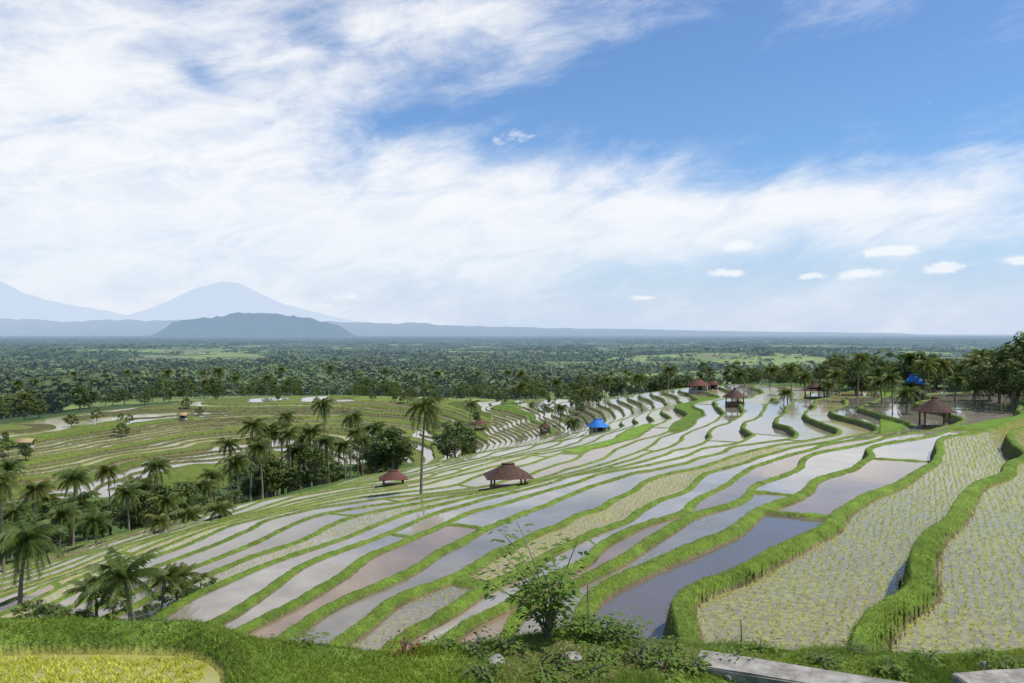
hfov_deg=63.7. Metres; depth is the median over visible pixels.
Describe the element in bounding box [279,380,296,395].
broadleaf tree
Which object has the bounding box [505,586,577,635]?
shrub
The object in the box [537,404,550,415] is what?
broadleaf tree
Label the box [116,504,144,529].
broadleaf tree
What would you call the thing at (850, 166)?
sky
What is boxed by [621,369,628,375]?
coconut palm
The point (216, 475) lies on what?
coconut palm
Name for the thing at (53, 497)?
coconut palm
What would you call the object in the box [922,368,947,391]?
broadleaf tree
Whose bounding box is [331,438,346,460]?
coconut palm
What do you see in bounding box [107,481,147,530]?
coconut palm
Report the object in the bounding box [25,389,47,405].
broadleaf tree
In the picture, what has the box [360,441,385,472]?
broadleaf tree
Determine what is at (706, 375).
broadleaf tree
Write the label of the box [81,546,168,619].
coconut palm
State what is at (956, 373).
broadleaf tree
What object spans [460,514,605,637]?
shrub
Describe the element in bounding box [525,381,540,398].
broadleaf tree
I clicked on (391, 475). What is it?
field shelter
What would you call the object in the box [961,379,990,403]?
coconut palm
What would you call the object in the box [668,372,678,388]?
broadleaf tree
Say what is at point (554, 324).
hill
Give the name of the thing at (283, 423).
coconut palm
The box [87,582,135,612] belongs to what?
bush
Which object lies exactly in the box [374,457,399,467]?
broadleaf tree
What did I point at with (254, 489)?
broadleaf tree
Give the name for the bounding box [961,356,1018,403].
broadleaf tree
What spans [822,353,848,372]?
broadleaf tree
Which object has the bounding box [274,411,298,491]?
coconut palm
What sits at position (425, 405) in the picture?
coconut palm
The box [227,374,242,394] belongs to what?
coconut palm
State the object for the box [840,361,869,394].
broadleaf tree
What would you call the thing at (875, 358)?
broadleaf tree
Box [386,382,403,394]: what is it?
broadleaf tree
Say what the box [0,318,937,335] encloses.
hill
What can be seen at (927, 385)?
coconut palm
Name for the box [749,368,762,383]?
broadleaf tree
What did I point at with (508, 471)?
field shelter
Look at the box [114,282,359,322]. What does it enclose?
mountain
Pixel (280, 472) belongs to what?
broadleaf tree
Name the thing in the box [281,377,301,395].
broadleaf tree
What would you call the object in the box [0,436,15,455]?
broadleaf tree
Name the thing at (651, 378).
broadleaf tree
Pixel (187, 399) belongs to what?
broadleaf tree
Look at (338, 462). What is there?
broadleaf tree
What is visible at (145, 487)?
coconut palm
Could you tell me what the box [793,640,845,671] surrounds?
weed
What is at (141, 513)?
broadleaf tree
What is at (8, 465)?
coconut palm
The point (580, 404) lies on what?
broadleaf tree
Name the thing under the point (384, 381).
broadleaf tree
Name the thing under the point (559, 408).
coconut palm
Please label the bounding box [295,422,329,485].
coconut palm
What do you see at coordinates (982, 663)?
rock
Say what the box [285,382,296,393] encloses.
broadleaf tree
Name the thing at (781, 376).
broadleaf tree
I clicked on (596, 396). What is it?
broadleaf tree
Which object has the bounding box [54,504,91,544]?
broadleaf tree
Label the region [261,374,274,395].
coconut palm
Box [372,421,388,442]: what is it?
coconut palm
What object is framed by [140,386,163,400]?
broadleaf tree
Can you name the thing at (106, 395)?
broadleaf tree
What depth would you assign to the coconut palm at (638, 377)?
188.75 m
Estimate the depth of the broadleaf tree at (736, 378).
202.08 m
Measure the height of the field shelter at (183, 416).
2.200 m
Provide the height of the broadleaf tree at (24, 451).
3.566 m
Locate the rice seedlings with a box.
[0,419,1023,682]
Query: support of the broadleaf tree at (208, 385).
on the ground at (236, 407)
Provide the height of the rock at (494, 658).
0.139 m
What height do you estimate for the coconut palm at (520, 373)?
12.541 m
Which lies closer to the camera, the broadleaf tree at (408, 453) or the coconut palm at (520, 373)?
the broadleaf tree at (408, 453)
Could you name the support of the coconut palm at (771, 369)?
on the ground at (236, 407)
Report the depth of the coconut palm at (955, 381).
91.63 m
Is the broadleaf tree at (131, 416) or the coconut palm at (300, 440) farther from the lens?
the broadleaf tree at (131, 416)
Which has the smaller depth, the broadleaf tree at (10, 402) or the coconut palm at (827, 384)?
the coconut palm at (827, 384)
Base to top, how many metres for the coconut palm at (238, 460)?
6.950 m
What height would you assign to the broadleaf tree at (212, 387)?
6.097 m
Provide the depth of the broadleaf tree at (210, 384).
312.02 m
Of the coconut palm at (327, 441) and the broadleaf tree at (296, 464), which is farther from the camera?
the broadleaf tree at (296, 464)
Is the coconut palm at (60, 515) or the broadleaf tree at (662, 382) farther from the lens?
the broadleaf tree at (662, 382)
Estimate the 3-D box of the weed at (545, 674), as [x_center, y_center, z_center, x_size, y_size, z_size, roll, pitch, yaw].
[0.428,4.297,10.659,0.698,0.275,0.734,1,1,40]
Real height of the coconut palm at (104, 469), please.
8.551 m
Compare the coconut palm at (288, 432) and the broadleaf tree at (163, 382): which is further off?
the broadleaf tree at (163, 382)
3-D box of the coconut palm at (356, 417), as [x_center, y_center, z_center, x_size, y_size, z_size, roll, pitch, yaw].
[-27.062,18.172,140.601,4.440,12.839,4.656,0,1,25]
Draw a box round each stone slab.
[693,650,906,682]
[952,668,1023,682]
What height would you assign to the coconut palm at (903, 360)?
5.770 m
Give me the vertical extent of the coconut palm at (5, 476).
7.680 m
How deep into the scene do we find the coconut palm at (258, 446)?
109.81 m
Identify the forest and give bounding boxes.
[0,337,1014,418]
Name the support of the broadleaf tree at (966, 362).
on the ground at (236, 407)
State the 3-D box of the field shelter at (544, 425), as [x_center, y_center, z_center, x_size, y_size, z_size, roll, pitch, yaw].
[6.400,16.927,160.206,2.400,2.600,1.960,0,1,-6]
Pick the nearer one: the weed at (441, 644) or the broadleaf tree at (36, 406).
the weed at (441, 644)
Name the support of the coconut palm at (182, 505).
on the ground at (236, 407)
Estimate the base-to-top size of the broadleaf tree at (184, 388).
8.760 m
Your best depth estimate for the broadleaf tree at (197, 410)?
222.56 m
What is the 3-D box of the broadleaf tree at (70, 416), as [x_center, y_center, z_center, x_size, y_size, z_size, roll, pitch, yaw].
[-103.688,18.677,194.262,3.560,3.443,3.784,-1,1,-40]
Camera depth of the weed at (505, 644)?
11.41 m
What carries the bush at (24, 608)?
on the ground at (236, 407)
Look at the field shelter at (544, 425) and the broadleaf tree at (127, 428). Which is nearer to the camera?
the field shelter at (544, 425)
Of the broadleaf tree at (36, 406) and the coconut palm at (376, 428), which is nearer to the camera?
the coconut palm at (376, 428)
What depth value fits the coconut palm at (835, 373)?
124.92 m
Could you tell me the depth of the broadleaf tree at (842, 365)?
152.97 m
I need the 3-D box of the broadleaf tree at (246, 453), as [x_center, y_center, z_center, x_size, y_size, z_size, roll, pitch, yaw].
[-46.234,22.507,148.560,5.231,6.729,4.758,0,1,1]
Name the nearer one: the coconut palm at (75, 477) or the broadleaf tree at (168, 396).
the coconut palm at (75, 477)
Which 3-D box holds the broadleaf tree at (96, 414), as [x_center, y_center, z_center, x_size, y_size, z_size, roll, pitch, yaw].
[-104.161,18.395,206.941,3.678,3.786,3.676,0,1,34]
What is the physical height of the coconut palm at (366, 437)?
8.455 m
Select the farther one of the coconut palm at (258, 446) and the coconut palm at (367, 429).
the coconut palm at (367, 429)
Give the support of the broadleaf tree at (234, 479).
on the ground at (236, 407)
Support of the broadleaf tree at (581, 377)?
on the ground at (236, 407)
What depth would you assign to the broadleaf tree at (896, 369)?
127.04 m
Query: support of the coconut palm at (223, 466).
on the ground at (236, 407)
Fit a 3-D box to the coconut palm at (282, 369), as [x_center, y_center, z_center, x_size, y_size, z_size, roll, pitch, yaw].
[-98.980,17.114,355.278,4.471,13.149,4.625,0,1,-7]
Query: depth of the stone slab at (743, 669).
11.43 m
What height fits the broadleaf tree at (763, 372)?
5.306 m
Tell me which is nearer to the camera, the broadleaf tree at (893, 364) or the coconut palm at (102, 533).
the coconut palm at (102, 533)
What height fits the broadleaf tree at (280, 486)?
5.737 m
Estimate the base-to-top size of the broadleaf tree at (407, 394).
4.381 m
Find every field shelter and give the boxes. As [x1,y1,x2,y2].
[14,438,37,448]
[178,412,188,420]
[378,470,407,486]
[473,419,487,430]
[483,463,533,488]
[538,422,551,434]
[587,418,608,434]
[686,379,709,393]
[707,380,718,389]
[722,388,747,407]
[802,381,827,398]
[904,374,925,402]
[912,397,956,428]
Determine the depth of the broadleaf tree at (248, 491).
127.10 m
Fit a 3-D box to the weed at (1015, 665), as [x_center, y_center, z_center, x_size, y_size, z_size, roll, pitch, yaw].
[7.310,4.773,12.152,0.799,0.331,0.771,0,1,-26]
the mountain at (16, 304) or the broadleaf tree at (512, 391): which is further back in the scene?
the mountain at (16, 304)
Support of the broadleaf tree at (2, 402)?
on the ground at (236, 407)
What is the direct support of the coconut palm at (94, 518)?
on the ground at (236, 407)
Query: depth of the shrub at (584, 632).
12.33 m
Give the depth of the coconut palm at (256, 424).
111.28 m
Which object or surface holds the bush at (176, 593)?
on the ground at (236, 407)
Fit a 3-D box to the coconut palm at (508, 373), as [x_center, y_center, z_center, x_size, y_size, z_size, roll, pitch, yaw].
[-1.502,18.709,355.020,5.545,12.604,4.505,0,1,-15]
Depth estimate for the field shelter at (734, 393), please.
123.44 m
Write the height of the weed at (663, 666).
0.378 m
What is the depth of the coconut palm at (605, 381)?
199.36 m
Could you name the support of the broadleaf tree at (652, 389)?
on the ground at (236, 407)
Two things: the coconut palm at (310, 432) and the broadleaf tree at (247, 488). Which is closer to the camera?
the coconut palm at (310, 432)
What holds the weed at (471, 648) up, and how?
on the ground at (236, 407)
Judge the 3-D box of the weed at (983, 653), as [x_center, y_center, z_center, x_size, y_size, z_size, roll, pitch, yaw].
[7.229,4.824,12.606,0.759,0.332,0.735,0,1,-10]
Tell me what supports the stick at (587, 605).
on the ground at (236, 407)
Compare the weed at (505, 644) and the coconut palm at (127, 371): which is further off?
the coconut palm at (127, 371)
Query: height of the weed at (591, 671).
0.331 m
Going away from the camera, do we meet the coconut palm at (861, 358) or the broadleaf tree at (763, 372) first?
the coconut palm at (861, 358)
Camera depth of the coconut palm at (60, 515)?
70.15 m
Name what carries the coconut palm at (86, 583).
on the ground at (236, 407)
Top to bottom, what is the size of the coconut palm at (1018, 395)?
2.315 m
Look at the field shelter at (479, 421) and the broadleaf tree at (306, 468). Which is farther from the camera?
the field shelter at (479, 421)
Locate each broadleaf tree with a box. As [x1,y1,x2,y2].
[0,397,15,417]
[0,400,9,415]
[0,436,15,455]
[0,513,56,558]
[1,431,9,436]
[5,500,41,516]
[8,391,37,418]
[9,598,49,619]
[16,443,33,460]
[23,500,70,550]
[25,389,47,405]
[29,399,48,418]
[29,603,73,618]
[53,609,72,618]
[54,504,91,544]
[63,414,79,426]
[68,385,92,411]
[69,500,106,535]
[69,608,98,618]
[84,390,98,407]
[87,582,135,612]
[90,407,105,420]
[90,499,115,515]
[97,501,128,534]
[101,391,110,404]
[105,394,120,404]
[112,422,130,436]
[114,388,133,404]
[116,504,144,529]
[124,414,133,422]
[124,500,168,527]
[129,489,160,526]
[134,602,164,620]
[137,392,150,404]
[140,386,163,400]
[144,484,181,514]
[146,378,176,400]
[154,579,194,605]
[164,391,171,401]
[165,562,202,596]
[167,480,207,515]
[171,377,198,397]
[173,487,205,515]
[180,397,192,406]
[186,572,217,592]
[192,485,223,510]
[194,407,203,415]
[200,384,212,397]
[203,378,224,397]
[204,377,226,398]
[207,382,226,398]
[224,490,244,504]
[227,463,253,499]
[239,476,259,496]
[240,389,249,397]
[241,477,259,496]
[241,478,260,500]
[243,378,267,395]
[245,450,261,466]
[246,385,255,396]
[247,466,285,497]
[252,453,281,497]
[252,457,289,496]
[253,462,287,497]
[254,386,267,395]
[255,462,288,496]
[266,378,276,392]
[272,386,280,394]
[276,458,289,495]
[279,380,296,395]
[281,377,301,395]
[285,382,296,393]
[285,461,304,490]
[285,470,308,489]
[287,447,335,486]
[299,456,322,486]
[303,449,338,484]
[306,464,335,484]
[309,450,341,470]
[312,388,321,394]
[313,470,327,483]
[326,387,337,395]
[326,460,348,482]
[346,440,369,464]
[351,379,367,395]
[352,385,362,393]
[358,377,383,395]
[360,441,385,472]
[361,436,379,460]
[362,465,384,474]
[363,382,372,395]
[365,450,390,473]
[372,425,413,469]
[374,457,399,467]
[376,457,391,471]
[378,379,390,395]
[385,431,417,469]
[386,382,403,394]
[391,391,398,400]
[400,389,412,402]
[422,382,439,396]
[430,420,476,456]
[431,390,441,397]
[438,436,455,458]
[451,387,458,398]
[451,427,476,455]
[455,382,472,398]
[457,386,466,398]
[461,438,480,454]
[471,382,492,398]
[471,411,479,420]
[486,386,501,398]
[494,391,508,403]
[509,386,527,399]
[513,375,548,398]
[521,379,550,398]
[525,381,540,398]
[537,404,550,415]
[554,383,569,397]
[564,382,584,397]
[568,374,592,392]
[568,394,581,403]
[569,389,582,404]
[575,400,584,412]
[584,388,602,404]
[591,373,612,396]
[606,376,624,395]
[619,372,642,394]
[644,381,657,391]
[645,374,666,390]
[657,374,674,389]
[657,377,670,389]
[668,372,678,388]
[671,377,685,387]
[674,376,689,387]
[683,375,692,387]
[696,361,716,381]
[722,360,743,383]
[728,366,744,383]
[745,367,758,382]
[747,372,757,382]
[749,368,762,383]
[759,363,779,382]
[777,369,788,383]
[785,366,807,384]
[789,367,814,382]
[811,370,822,382]
[814,361,828,378]
[817,354,849,386]
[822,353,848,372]
[829,357,848,384]
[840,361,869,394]
[840,372,853,390]
[843,355,891,376]
[853,377,869,395]
[864,358,892,374]
[877,359,893,376]
[889,362,900,385]
[892,359,906,379]
[899,350,930,379]
[899,370,913,383]
[920,369,952,388]
[921,353,940,360]
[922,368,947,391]
[938,363,961,388]
[951,371,959,388]
[958,360,973,379]
[958,369,974,391]
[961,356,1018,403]
[967,341,1023,407]
[968,370,1001,400]
[992,331,1023,388]
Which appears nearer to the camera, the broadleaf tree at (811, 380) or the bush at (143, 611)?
the bush at (143, 611)
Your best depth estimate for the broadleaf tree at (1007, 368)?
80.38 m
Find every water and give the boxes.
[0,385,1023,653]
[0,655,219,682]
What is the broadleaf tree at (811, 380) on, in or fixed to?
on the ground at (236, 407)
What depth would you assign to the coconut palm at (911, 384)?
97.22 m
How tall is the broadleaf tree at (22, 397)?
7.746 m
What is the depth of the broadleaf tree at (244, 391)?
269.04 m
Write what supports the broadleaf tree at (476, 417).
on the ground at (236, 407)
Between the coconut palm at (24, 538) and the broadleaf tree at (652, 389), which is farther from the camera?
the broadleaf tree at (652, 389)
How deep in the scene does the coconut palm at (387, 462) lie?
114.64 m
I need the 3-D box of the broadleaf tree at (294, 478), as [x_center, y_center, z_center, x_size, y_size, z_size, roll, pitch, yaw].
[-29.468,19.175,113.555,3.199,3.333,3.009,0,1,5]
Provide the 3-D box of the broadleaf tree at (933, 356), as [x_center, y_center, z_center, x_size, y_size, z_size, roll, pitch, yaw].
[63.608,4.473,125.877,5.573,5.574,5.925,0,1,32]
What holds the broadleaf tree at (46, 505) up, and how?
on the ground at (236, 407)
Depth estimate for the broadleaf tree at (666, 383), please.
204.54 m
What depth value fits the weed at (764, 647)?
12.82 m
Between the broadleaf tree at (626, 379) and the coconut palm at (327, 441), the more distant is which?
the broadleaf tree at (626, 379)
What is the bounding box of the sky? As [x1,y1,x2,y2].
[0,0,1023,332]
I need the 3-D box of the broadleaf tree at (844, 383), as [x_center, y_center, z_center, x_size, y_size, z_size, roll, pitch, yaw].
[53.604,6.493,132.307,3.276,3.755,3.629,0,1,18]
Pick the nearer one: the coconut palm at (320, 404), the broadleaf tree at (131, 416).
the coconut palm at (320, 404)
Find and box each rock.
[488,654,504,664]
[563,651,581,663]
[721,674,732,680]
[976,661,990,669]
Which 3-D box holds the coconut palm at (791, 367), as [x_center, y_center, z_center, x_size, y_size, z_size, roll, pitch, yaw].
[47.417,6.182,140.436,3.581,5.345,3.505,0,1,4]
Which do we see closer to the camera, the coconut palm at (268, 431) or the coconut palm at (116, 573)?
the coconut palm at (116, 573)
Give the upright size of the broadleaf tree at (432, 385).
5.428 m
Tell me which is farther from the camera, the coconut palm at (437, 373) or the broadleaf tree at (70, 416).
the coconut palm at (437, 373)
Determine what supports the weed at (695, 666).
on the ground at (236, 407)
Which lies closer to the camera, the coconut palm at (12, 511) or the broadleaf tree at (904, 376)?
the coconut palm at (12, 511)
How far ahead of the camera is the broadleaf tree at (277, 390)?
316.32 m
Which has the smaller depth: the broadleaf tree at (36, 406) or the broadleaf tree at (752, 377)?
the broadleaf tree at (752, 377)
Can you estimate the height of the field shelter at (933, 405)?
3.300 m
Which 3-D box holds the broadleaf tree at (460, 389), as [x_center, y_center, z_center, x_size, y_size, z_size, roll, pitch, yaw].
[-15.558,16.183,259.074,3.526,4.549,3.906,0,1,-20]
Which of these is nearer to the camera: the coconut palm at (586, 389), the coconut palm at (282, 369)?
the coconut palm at (586, 389)
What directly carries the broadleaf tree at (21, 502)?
on the ground at (236, 407)
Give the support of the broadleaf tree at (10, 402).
on the ground at (236, 407)
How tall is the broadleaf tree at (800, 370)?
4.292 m
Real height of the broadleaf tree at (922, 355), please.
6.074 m
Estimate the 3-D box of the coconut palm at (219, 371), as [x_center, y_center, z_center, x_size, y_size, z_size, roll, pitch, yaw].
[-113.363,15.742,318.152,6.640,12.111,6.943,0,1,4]
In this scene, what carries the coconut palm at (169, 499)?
on the ground at (236, 407)
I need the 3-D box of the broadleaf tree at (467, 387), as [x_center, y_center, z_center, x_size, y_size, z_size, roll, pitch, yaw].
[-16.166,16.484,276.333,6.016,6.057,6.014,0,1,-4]
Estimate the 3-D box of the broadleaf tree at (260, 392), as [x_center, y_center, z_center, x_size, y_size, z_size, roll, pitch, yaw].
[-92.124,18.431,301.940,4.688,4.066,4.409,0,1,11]
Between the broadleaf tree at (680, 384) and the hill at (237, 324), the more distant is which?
the hill at (237, 324)
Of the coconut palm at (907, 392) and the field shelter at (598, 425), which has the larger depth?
the field shelter at (598, 425)
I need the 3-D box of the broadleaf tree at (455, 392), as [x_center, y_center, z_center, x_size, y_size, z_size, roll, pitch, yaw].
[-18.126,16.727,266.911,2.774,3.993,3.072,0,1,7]
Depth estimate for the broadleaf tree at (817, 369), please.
168.25 m
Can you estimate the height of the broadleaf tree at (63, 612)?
1.271 m
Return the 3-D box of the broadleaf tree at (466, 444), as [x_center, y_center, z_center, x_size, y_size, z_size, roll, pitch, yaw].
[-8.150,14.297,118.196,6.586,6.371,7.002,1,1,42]
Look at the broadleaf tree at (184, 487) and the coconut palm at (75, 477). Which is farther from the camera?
the broadleaf tree at (184, 487)
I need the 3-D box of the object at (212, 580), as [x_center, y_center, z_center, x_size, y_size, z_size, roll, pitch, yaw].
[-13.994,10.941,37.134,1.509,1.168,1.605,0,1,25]
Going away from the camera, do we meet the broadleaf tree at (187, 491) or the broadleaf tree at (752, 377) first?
the broadleaf tree at (187, 491)
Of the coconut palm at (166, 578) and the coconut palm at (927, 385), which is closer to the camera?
the coconut palm at (166, 578)
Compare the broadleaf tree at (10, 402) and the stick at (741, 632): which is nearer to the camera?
the stick at (741, 632)
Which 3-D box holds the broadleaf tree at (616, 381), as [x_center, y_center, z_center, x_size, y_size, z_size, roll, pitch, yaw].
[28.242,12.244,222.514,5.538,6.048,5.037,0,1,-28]
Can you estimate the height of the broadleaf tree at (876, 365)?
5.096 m
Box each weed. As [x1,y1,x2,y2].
[269,623,330,646]
[414,628,471,653]
[443,628,500,656]
[450,653,511,682]
[480,624,530,655]
[517,656,574,682]
[527,641,592,673]
[559,649,618,682]
[578,637,627,664]
[591,614,635,646]
[611,634,667,669]
[619,629,679,659]
[635,636,689,677]
[650,629,698,661]
[656,647,713,674]
[697,640,756,661]
[735,631,788,656]
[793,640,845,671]
[840,634,890,656]
[861,652,913,680]
[898,637,957,666]
[954,644,1017,664]
[974,648,1023,669]
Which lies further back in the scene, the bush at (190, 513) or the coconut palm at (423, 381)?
the coconut palm at (423, 381)
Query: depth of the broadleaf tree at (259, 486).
114.84 m
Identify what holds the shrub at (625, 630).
on the ground at (236, 407)
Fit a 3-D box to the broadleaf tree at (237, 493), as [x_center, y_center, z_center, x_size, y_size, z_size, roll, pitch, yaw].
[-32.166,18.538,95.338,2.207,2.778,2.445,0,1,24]
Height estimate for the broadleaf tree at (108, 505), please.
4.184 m
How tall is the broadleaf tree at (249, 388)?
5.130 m
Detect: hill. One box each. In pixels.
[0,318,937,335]
[147,312,357,336]
[448,320,725,330]
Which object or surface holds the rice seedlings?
on the water at (648, 599)
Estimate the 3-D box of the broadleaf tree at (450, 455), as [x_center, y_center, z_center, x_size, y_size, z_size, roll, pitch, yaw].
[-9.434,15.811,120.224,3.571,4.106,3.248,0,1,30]
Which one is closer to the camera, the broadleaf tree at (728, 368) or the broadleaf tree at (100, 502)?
the broadleaf tree at (100, 502)
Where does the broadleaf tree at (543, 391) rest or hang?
on the ground at (236, 407)
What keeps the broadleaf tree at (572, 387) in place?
on the ground at (236, 407)
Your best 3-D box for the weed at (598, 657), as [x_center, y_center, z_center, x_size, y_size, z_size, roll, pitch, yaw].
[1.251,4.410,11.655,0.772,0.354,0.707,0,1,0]
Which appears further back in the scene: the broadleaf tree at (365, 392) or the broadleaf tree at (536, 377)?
the broadleaf tree at (365, 392)
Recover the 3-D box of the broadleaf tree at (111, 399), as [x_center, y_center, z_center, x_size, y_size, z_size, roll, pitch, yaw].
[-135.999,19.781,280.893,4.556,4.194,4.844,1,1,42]
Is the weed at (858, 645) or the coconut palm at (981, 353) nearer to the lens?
the weed at (858, 645)
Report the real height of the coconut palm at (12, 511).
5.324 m
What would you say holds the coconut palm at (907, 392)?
on the ground at (236, 407)
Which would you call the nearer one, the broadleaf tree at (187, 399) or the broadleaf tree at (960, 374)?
the broadleaf tree at (960, 374)
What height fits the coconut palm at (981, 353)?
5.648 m
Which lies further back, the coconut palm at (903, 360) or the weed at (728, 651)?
the coconut palm at (903, 360)
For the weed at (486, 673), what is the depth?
10.37 m
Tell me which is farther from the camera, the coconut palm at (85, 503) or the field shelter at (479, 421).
the field shelter at (479, 421)
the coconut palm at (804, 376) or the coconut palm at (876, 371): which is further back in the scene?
the coconut palm at (804, 376)
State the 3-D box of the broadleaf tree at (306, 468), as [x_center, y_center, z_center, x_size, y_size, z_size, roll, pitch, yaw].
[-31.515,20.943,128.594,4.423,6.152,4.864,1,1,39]
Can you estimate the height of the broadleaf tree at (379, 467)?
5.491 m
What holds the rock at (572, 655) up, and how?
on the ground at (236, 407)
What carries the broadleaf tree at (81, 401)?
on the ground at (236, 407)
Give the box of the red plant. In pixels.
[381,625,429,658]
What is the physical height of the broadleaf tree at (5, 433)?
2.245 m
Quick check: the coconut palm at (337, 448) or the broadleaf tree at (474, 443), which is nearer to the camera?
the broadleaf tree at (474, 443)
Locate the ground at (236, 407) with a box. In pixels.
[0,333,1023,682]
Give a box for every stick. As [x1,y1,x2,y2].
[587,585,588,636]
[740,619,741,648]
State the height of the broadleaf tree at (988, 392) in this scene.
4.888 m
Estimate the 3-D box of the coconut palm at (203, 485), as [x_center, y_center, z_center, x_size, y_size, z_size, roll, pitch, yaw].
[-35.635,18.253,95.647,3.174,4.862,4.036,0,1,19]
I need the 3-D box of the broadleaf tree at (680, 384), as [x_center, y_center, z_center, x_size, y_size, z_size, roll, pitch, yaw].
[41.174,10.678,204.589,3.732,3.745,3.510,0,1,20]
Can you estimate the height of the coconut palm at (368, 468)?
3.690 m
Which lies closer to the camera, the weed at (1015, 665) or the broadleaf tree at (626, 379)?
the weed at (1015, 665)
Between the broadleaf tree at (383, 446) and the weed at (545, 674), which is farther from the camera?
the broadleaf tree at (383, 446)
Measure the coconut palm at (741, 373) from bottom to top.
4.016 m
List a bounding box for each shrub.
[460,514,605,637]
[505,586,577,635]
[554,605,617,642]
[589,607,653,641]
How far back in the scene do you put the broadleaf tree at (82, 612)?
32.14 m
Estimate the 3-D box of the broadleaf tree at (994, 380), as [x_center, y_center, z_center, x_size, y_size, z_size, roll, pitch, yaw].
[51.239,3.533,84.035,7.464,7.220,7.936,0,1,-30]
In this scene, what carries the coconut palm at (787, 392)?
on the ground at (236, 407)
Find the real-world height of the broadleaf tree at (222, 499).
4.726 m
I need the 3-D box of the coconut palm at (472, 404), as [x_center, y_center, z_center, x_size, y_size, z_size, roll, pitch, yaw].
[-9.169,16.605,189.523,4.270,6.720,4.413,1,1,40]
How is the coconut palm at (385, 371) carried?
on the ground at (236, 407)
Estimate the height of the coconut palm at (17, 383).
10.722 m
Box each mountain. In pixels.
[0,281,124,321]
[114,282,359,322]
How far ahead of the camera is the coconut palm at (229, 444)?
113.08 m
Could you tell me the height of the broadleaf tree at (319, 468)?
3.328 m
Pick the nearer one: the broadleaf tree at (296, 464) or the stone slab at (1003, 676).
the stone slab at (1003, 676)
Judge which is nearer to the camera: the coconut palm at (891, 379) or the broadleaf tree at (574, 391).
the coconut palm at (891, 379)
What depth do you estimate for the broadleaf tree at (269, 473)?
113.15 m
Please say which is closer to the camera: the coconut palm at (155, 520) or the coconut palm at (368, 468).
the coconut palm at (155, 520)
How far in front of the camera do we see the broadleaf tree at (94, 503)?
87.66 m
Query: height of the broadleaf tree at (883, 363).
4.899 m
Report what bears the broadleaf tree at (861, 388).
on the ground at (236, 407)
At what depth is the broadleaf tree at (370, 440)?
154.90 m
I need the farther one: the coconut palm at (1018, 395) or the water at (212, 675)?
the coconut palm at (1018, 395)
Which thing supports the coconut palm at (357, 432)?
on the ground at (236, 407)
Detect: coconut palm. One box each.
[0,457,30,503]
[0,468,22,572]
[0,477,17,503]
[0,519,69,604]
[2,500,36,559]
[12,380,24,390]
[16,480,60,516]
[27,379,40,388]
[29,489,62,515]
[43,501,81,549]
[52,467,94,544]
[56,490,101,540]
[62,568,124,617]
[71,509,113,544]
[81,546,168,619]
[87,464,124,534]
[88,526,107,538]
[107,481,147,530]
[114,476,157,527]
[123,369,132,397]
[126,479,156,508]
[139,456,175,513]
[143,563,189,608]
[144,513,173,533]
[148,492,186,517]
[160,369,174,399]
[167,494,201,517]
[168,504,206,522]
[189,478,219,510]
[197,371,207,378]
[197,378,208,397]
[197,468,227,502]
[201,499,236,520]
[208,367,226,397]
[210,437,241,502]
[211,493,233,504]
[215,451,255,503]
[218,464,234,493]
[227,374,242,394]
[234,416,270,501]
[244,437,274,498]
[253,422,280,496]
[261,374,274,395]
[267,420,290,493]
[271,424,293,494]
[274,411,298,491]
[276,425,304,491]
[277,366,285,395]
[280,444,309,492]
[290,433,317,489]
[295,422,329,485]
[310,398,336,482]
[312,434,337,482]
[323,364,335,395]
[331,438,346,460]
[331,439,356,478]
[339,410,363,477]
[344,426,366,476]
[350,463,365,475]
[352,432,375,475]
[361,462,383,473]
[362,424,373,471]
[363,423,385,442]
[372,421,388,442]
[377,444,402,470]
[379,369,389,378]
[404,396,448,493]
[417,379,427,391]
[433,371,442,388]
[462,399,479,426]
[502,370,513,387]
[514,380,530,403]
[515,370,527,399]
[547,378,564,403]
[550,404,568,423]
[561,417,582,430]
[577,386,596,402]
[598,377,615,397]
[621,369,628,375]
[629,372,649,393]
[661,365,680,389]
[729,368,751,386]
[762,366,781,387]
[777,388,794,402]
[780,362,801,391]
[795,371,814,388]
[818,379,839,396]
[825,368,849,393]
[847,352,872,398]
[862,365,891,395]
[866,376,896,403]
[878,372,904,406]
[889,385,923,414]
[895,353,922,374]
[895,379,923,399]
[913,359,939,399]
[923,380,932,394]
[928,357,955,392]
[945,376,967,400]
[958,355,990,395]
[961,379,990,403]
[962,349,995,362]
[1002,388,1023,405]
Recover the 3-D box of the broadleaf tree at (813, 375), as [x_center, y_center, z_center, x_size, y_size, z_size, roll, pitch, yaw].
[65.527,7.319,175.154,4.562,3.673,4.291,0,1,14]
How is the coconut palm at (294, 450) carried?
on the ground at (236, 407)
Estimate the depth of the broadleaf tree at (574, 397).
188.85 m
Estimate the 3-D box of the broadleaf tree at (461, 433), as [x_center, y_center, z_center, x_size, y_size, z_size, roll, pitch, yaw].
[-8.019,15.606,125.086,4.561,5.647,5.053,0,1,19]
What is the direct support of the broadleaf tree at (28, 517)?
on the ground at (236, 407)
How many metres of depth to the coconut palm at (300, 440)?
121.96 m
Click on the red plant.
(403, 646)

